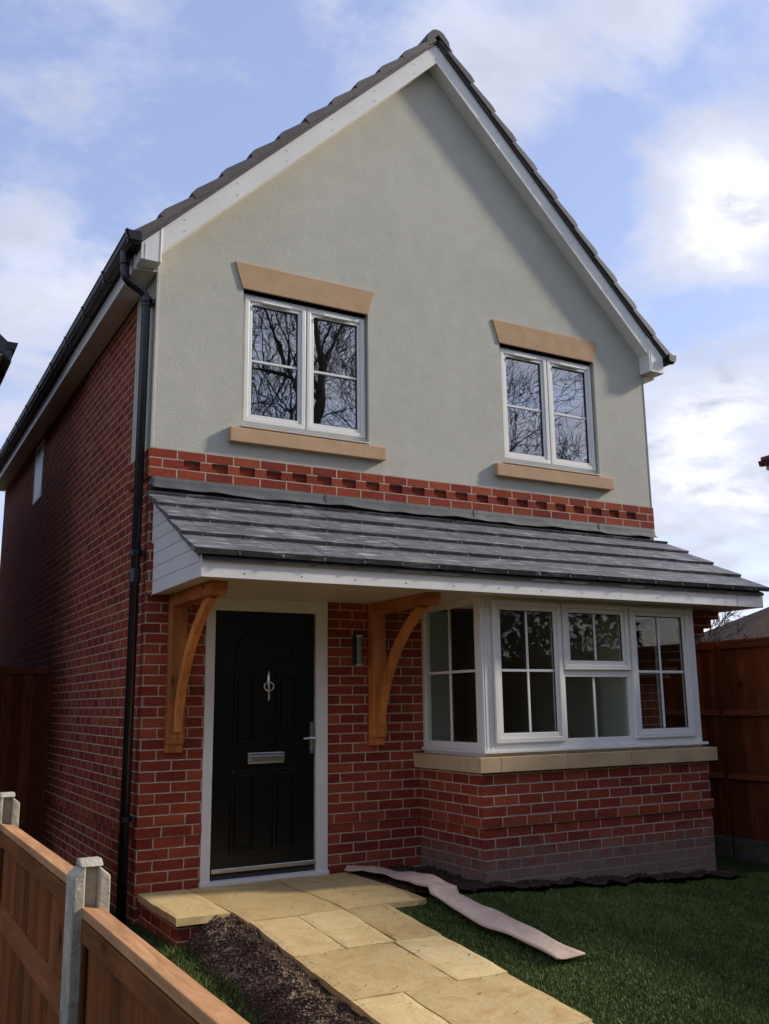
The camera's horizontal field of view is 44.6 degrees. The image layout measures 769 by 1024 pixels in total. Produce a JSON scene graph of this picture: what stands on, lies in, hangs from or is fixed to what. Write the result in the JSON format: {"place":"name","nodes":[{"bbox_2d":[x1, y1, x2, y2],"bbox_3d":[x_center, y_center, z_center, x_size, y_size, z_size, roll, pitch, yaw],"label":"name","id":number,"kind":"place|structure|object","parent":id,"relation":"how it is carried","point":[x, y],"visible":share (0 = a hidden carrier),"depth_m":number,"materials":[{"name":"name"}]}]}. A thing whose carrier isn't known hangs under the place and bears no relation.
{"place":"outdoors","nodes":[
{"label":"outdoors","id":0,"kind":"place"},
{"bbox_2d":[0,0,768,631],"label":"sky","id":1,"kind":"structure","parent":0,"point":[647,121],"materials":[{"name":"blue"}]},
{"bbox_2d":[188,872,593,1023],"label":"path","id":2,"kind":"structure","parent":0,"point":[345,932],"depth_m":5.07,"materials":[{"name":"stone"}]},
{"bbox_2d":[202,884,588,1023],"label":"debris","id":3,"kind":"object","parent":2,"relation":"on","point":[378,943],"visible":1,"depth_m":5.06,"materials":[{"name":"soil"}]},
{"bbox_2d":[109,855,768,1023],"bbox_3d":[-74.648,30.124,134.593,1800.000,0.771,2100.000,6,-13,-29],"label":"ground","id":4,"kind":"structure","parent":0,"point":[138,929],"depth_m":5.53,"materials":[{"name":"green plant"}]},
{"bbox_2d":[0,334,17,385],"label":"neighbouring house","id":5,"kind":"structure","parent":4,"relation":"on","point":[7,350],"depth_m":8.96,"materials":[{"name":"black brick"}]},
{"bbox_2d":[0,792,249,1023],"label":"fence","id":6,"kind":"object","parent":4,"relation":"on","point":[73,950],"visible":1,"depth_m":2.49,"materials":[{"name":"wood"}]},
{"bbox_2d":[137,889,230,948],"bbox_3d":[-1.319,2.794,6.074,0.350,0.503,0.909,6,-13,-29],"label":"brick step","id":7,"kind":"object","parent":4,"relation":"on","point":[174,917],"visible":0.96,"depth_m":5.97,"materials":[{"name":"stone"}]},
{"bbox_2d":[139,934,273,1023],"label":"grass strip","id":8,"kind":"object","parent":4,"relation":"on","point":[168,952],"depth_m":5.18,"materials":[{"name":"green plant"}]},
{"bbox_2d":[178,914,372,1023],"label":"soil bed","id":9,"kind":"object","parent":4,"relation":"on","point":[276,984],"visible":0.92,"depth_m":4.90,"materials":[{"name":"brown soil"}]},
{"bbox_2d":[0,29,768,923],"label":"detached house","id":10,"kind":"structure","parent":4,"relation":"on","point":[330,545],"depth_m":7.83,"materials":[{"name":"red brick"}]},
{"bbox_2d":[0,664,52,844],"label":"side gate","id":11,"kind":"structure","parent":10,"relation":"attached to","point":[28,702],"depth_m":9.56,"materials":[{"name":"brown wood"}]},
{"bbox_2d":[33,438,44,504],"bbox_3d":[-4.358,-0.504,11.850,0.038,0.750,0.600,6,-13,-29],"label":"window","id":12,"kind":"structure","parent":10,"relation":"in","point":[39,459],"depth_m":11.82,"materials":[{"name":"white plastic"}]},
{"bbox_2d":[210,611,315,881],"bbox_3d":[-0.902,1.733,7.093,0.834,1.936,0.127,6,-13,-29],"label":"door","id":13,"kind":"structure","parent":10,"relation":"in","point":[263,760],"depth_m":7.08,"materials":[{"name":"black metal"}]},
{"bbox_2d":[241,294,369,444],"bbox_3d":[-0.663,-1.187,7.874,1.149,1.161,0.137,6,-13,-29],"label":"window","id":14,"kind":"structure","parent":10,"relation":"in","point":[304,425],"depth_m":7.85,"materials":[{"name":"white plastic"}]},
{"bbox_2d":[499,347,600,475],"bbox_3d":[1.587,-0.964,9.106,1.159,1.161,0.137,6,-13,-29],"label":"window","id":15,"kind":"structure","parent":10,"relation":"in","point":[548,460],"depth_m":9.09,"materials":[{"name":"white plastic"}]},
{"bbox_2d":[421,596,708,756],"bbox_3d":[1.542,1.412,8.011,2.340,1.204,0.906,6,-13,-29],"label":"bay window","id":16,"kind":"structure","parent":10,"relation":"in","point":[492,741],"depth_m":7.56,"materials":[{"name":"white plastic"}]},
{"bbox_2d":[344,865,584,959],"bbox_3d":[0.406,2.571,6.177,0.331,0.193,2.435,6,-13,-29],"label":"board strip","id":17,"kind":"object","parent":4,"relation":"on","point":[448,894],"visible":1,"depth_m":5.84,"materials":[{"name":"beige wood"}]},
{"bbox_2d":[348,864,749,893],"bbox_3d":[1.462,2.865,7.429,3.290,0.217,1.299,6,-13,-29],"label":"soil bed","id":18,"kind":"object","parent":4,"relation":"on","point":[459,882],"visible":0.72,"depth_m":7.02,"materials":[{"name":"black soil"}]},
{"bbox_2d":[663,637,768,863],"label":"boundary fence","id":19,"kind":"object","parent":4,"relation":"on","point":[733,681],"visible":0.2,"depth_m":9.13,"materials":[{"name":"wood"}]},
{"bbox_2d":[697,607,768,643],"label":"bungalow","id":20,"kind":"object","parent":4,"relation":"on","point":[757,623],"visible":0.09,"depth_m":28.72,"materials":[{"name":"grey brick"}]},
{"bbox_2d":[697,610,768,641],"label":"bare tree","id":21,"kind":"object","parent":4,"relation":"on","point":[723,620],"visible":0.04,"depth_m":20.59,"materials":[{"name":"grey plant"}]},
{"bbox_2d":[758,455,768,470],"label":"neighbouring house","id":22,"kind":"structure","parent":4,"relation":"on","point":[764,462],"depth_m":13.54,"materials":[{"name":"red brick"}]}
]}

